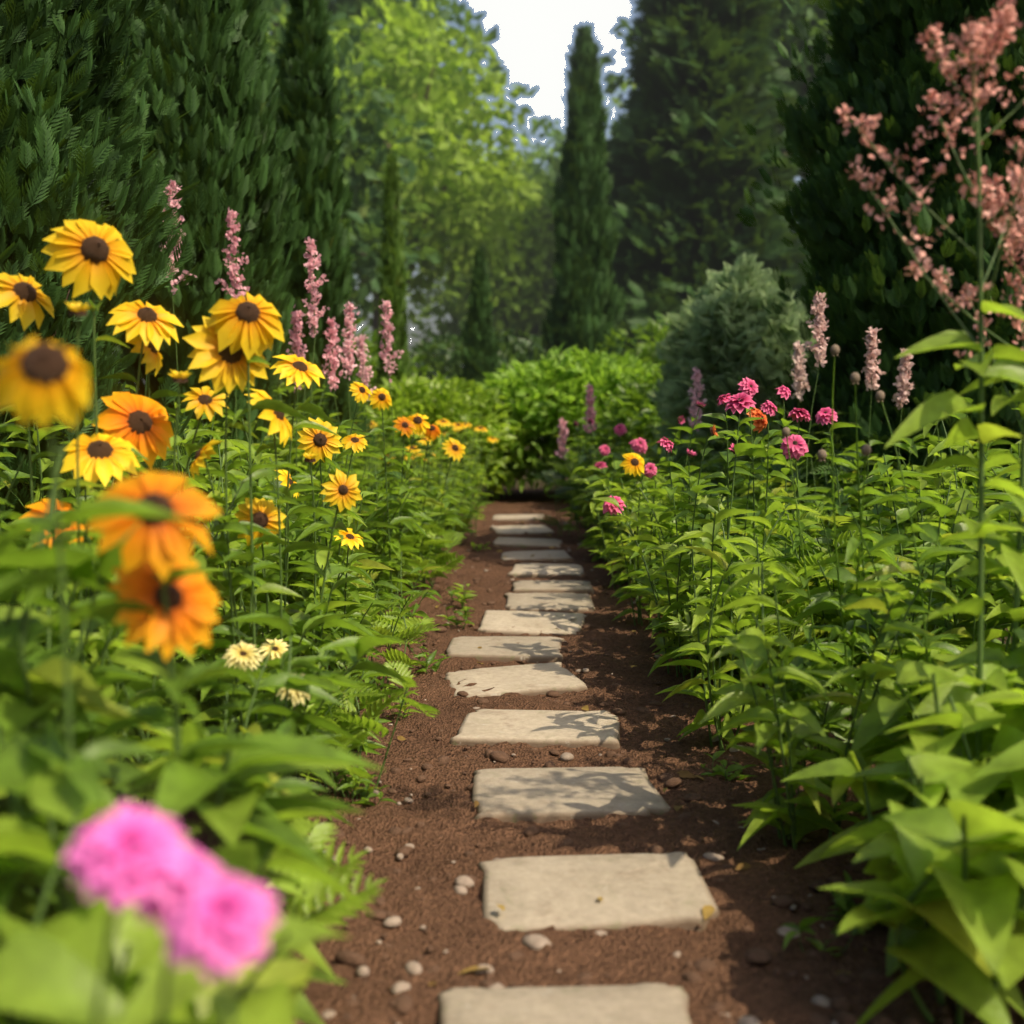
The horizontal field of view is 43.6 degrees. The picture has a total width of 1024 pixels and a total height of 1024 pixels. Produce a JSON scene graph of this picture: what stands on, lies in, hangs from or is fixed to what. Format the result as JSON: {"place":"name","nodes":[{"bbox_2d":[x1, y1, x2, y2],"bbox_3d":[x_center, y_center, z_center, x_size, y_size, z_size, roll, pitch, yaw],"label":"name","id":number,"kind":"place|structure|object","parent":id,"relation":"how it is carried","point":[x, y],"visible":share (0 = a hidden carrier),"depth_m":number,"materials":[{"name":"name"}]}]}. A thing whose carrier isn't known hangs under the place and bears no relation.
{"place":"outdoors","nodes":[
{"label":"outdoors","id":0,"kind":"place"},
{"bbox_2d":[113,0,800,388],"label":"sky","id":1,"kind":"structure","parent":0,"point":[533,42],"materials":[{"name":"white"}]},
{"bbox_2d":[113,404,1019,783],"bbox_3d":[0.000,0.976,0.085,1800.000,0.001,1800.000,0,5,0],"label":"ground","id":2,"kind":"structure","parent":0,"point":[527,486],"depth_m":14.56,"materials":[{"name":"soil"}]},
{"bbox_2d":[0,0,211,606],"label":"thuja conifer","id":3,"kind":"object","parent":2,"relation":"on","point":[66,77],"visible":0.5,"depth_m":4.11,"materials":[{"name":"green plant"}]},
{"bbox_2d":[110,0,308,509],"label":"thuja conifer","id":4,"kind":"object","parent":2,"relation":"on","point":[203,63],"visible":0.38,"depth_m":5.85,"materials":[{"name":"green plant"}]},
{"bbox_2d":[0,370,466,1023],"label":"leafy plants","id":5,"kind":"object","parent":2,"relation":"on","point":[102,656],"visible":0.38,"depth_m":3.16,"materials":[{"name":"green plant"}]},
{"bbox_2d":[110,0,442,318],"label":"tree","id":6,"kind":"object","parent":2,"relation":"on","point":[363,228],"visible":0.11,"depth_m":25.97,"materials":[{"name":"green plant"}]},
{"bbox_2d":[247,0,319,467],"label":"cypress","id":7,"kind":"object","parent":2,"relation":"on","point":[270,78],"visible":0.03,"depth_m":8.04,"materials":[{"name":"green plant"}]},
{"bbox_2d":[160,179,432,602],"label":"pink flower spikes","id":8,"kind":"object","parent":2,"relation":"on","point":[314,320],"visible":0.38,"depth_m":5.91,"materials":[{"name":"pink petal"},{"name":"green leaf"}]},
{"bbox_2d":[136,492,487,926],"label":"ferns","id":9,"kind":"object","parent":2,"relation":"on","point":[300,903],"visible":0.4,"depth_m":3.15,"materials":[{"name":"green plant"}]},
{"bbox_2d":[265,0,389,470],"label":"cypress","id":10,"kind":"object","parent":2,"relation":"on","point":[309,97],"visible":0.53,"depth_m":8.98,"materials":[{"name":"green plant"}]},
{"bbox_2d":[259,0,504,169],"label":"tree","id":11,"kind":"object","parent":2,"relation":"on","point":[353,8],"visible":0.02,"depth_m":37.03,"materials":[{"name":"green plant"}]},
{"bbox_2d":[336,318,434,422],"bbox_3d":[-2.626,-1.429,15.925,3.362,2.114,3.222,-3,6,-30],"label":"shrub","id":12,"kind":"object","parent":2,"relation":"on","point":[372,347],"visible":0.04,"depth_m":15.49,"materials":[{"name":"green plant"}]},
{"bbox_2d":[372,151,411,472],"bbox_3d":[-1.138,-1.762,12.397,0.468,3.411,0.466,0,5,0],"label":"cypress","id":13,"kind":"object","parent":2,"relation":"on","point":[393,287],"visible":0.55,"depth_m":12.28,"materials":[{"name":"green plant"}]},
{"bbox_2d":[264,0,542,405],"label":"tree","id":14,"kind":"object","parent":2,"relation":"on","point":[436,103],"visible":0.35,"depth_m":32.10,"materials":[{"name":"green plant"}]},
{"bbox_2d":[357,369,537,499],"bbox_3d":[-0.693,-0.679,12.024,1.903,1.297,1.903,0,5,0],"label":"mound shrub","id":15,"kind":"object","parent":2,"relation":"on","point":[411,396],"visible":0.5,"depth_m":11.62,"materials":[{"name":"green plant"}]},
{"bbox_2d":[425,77,483,188],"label":"tree","id":16,"kind":"object","parent":2,"relation":"on","point":[470,178],"depth_m":63.83,"materials":[{"name":"green plant"}]},
{"bbox_2d":[458,246,501,391],"bbox_3d":[-0.444,-2.121,17.879,0.848,3.169,0.914,0,5,0],"label":"cypress","id":17,"kind":"object","parent":2,"relation":"on","point":[480,353],"visible":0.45,"depth_m":17.72,"materials":[{"name":"green plant"}]},
{"bbox_2d":[408,161,559,362],"bbox_3d":[0.425,-6.963,41.524,7.812,8.997,8.295,0,5,0],"label":"tree","id":18,"kind":"object","parent":2,"relation":"on","point":[521,292],"visible":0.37,"depth_m":39.66,"materials":[{"name":"green plant"}]},
{"bbox_2d":[406,145,561,316],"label":"tree","id":19,"kind":"object","parent":2,"relation":"on","point":[430,298],"visible":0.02,"depth_m":74.21,"materials":[{"name":"green plant"}]},
{"bbox_2d":[374,327,629,440],"bbox_3d":[-0.237,-2.140,22.933,5.421,2.317,3.359,0,5,0],"label":"shrub","id":20,"kind":"object","parent":2,"relation":"on","point":[437,353],"visible":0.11,"depth_m":22.27,"materials":[{"name":"green plant"}]},
{"bbox_2d":[276,412,792,550],"bbox_3d":[0.130,-0.371,10.289,4.017,0.950,5.294,0,5,0],"label":"shrub","id":21,"kind":"object","parent":2,"relation":"on","point":[456,483],"visible":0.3,"depth_m":9.09,"materials":[{"name":"green plant"}]},
{"bbox_2d":[488,117,612,322],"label":"tree","id":22,"kind":"object","parent":2,"relation":"on","point":[555,134],"visible":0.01,"depth_m":51.33,"materials":[{"name":"green plant"}]},
{"bbox_2d":[465,341,662,499],"bbox_3d":[0.713,-0.872,12.576,2.743,1.587,2.263,0,5,0],"label":"path shrub","id":23,"kind":"object","parent":2,"relation":"on","point":[544,395],"visible":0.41,"depth_m":12.01,"materials":[{"name":"green plant"}]},
{"bbox_2d":[539,23,628,364],"bbox_3d":[1.033,-3.845,18.761,1.380,6.450,1.361,-5,7,-43],"label":"cypress","id":24,"kind":"object","parent":2,"relation":"on","point":[587,305],"visible":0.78,"depth_m":18.41,"materials":[{"name":"green plant"}]},
{"bbox_2d":[162,488,1023,1023],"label":"dirt path","id":25,"kind":"structure","parent":2,"relation":"on","point":[468,934],"depth_m":2.77,"materials":[{"name":"soil"}]},
{"bbox_2d":[0,445,384,1023],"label":"plant","id":26,"kind":"object","parent":25,"relation":"on","point":[174,926],"visible":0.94,"depth_m":1.30,"materials":[{"name":"green plant"}]},
{"bbox_2d":[0,219,689,996],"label":"rudbeckia flower bed","id":27,"kind":"object","parent":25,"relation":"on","point":[168,599],"visible":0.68,"depth_m":2.70,"materials":[{"name":"yellow plant"}]},
{"bbox_2d":[437,514,719,1023],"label":"stepping stones","id":28,"kind":"object","parent":25,"relation":"on","point":[668,890],"visible":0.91,"depth_m":2.98,"materials":[{"name":"beige stone"}]},
{"bbox_2d":[328,507,871,955],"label":"path edge weeds","id":29,"kind":"object","parent":25,"relation":"on","point":[846,904],"visible":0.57,"depth_m":3.12,"materials":[{"name":"green plant"}]},
{"bbox_2d":[295,503,1023,1023],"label":"path pebbles","id":30,"kind":"object","parent":25,"relation":"on","point":[401,1003],"visible":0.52,"depth_m":2.39,"materials":[{"name":"stone"}]},
{"bbox_2d":[572,377,859,684],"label":"pink flowering plants","id":31,"kind":"object","parent":25,"relation":"on","point":[797,444],"visible":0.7,"depth_m":4.37,"materials":[{"name":"green plant"}]},
{"bbox_2d":[531,291,942,565],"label":"pink flower spikes","id":32,"kind":"object","parent":25,"relation":"on","point":[819,326],"visible":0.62,"depth_m":6.14,"materials":[{"name":"pale pink petal"},{"name":"green stem"},{"name":"green leaf"}]},
{"bbox_2d":[781,344,976,761],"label":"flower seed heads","id":33,"kind":"object","parent":25,"relation":"on","point":[823,601],"visible":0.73,"depth_m":2.90,"materials":[{"name":"brown dried seed head"},{"name":"green stem"},{"name":"green leaf"}]},
{"bbox_2d":[781,628,1023,1023],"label":"plant","id":34,"kind":"object","parent":25,"relation":"on","point":[939,843],"visible":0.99,"depth_m":1.99,"materials":[{"name":"green plant"}]},
{"bbox_2d":[835,0,1023,777],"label":"pink flowering plant","id":35,"kind":"object","parent":25,"relation":"on","point":[1007,364],"visible":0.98,"depth_m":2.27,"materials":[{"name":"pink flower petal"},{"name":"green stem"},{"name":"green leaf"}]},
{"bbox_2d":[603,78,733,175],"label":"tree","id":36,"kind":"object","parent":2,"relation":"on","point":[623,87],"depth_m":69.69,"materials":[{"name":"green plant"}]},
{"bbox_2d":[576,361,789,488],"bbox_3d":[1.592,-0.675,11.166,2.007,1.436,2.006,-4,6,-38],"label":"mound shrub","id":37,"kind":"object","parent":2,"relation":"on","point":[628,412],"visible":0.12,"depth_m":10.86,"materials":[{"name":"green plant"}]},
{"bbox_2d":[595,299,822,371],"bbox_3d":[2.786,-1.635,16.922,3.804,2.359,3.180,0,5,0],"label":"shrub","id":38,"kind":"object","parent":2,"relation":"on","point":[646,356],"visible":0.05,"depth_m":16.78,"materials":[{"name":"green plant"}]},
{"bbox_2d":[605,0,824,361],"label":"spruce","id":39,"kind":"object","parent":2,"relation":"on","point":[701,72],"visible":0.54,"depth_m":27.98,"materials":[{"name":"green plant"}]},
{"bbox_2d":[598,0,835,236],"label":"tree","id":40,"kind":"object","parent":2,"relation":"on","point":[814,16],"visible":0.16,"depth_m":34.06,"materials":[{"name":"green plant"}]},
{"bbox_2d":[646,251,817,495],"bbox_3d":[1.603,-0.780,8.951,1.298,2.028,1.328,0,5,0],"label":"feathery shrub","id":41,"kind":"object","parent":2,"relation":"on","point":[722,338],"visible":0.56,"depth_m":8.63,"materials":[{"name":"green plant"}]},
{"bbox_2d":[547,397,1023,849],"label":"leafy plants","id":42,"kind":"object","parent":2,"relation":"on","point":[757,647],"visible":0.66,"depth_m":3.56,"materials":[{"name":"green plant"}]},
{"bbox_2d":[721,0,1023,552],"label":"thuja conifer","id":43,"kind":"object","parent":2,"relation":"on","point":[888,71],"visible":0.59,"depth_m":6.20,"materials":[{"name":"green plant"}]}
]}

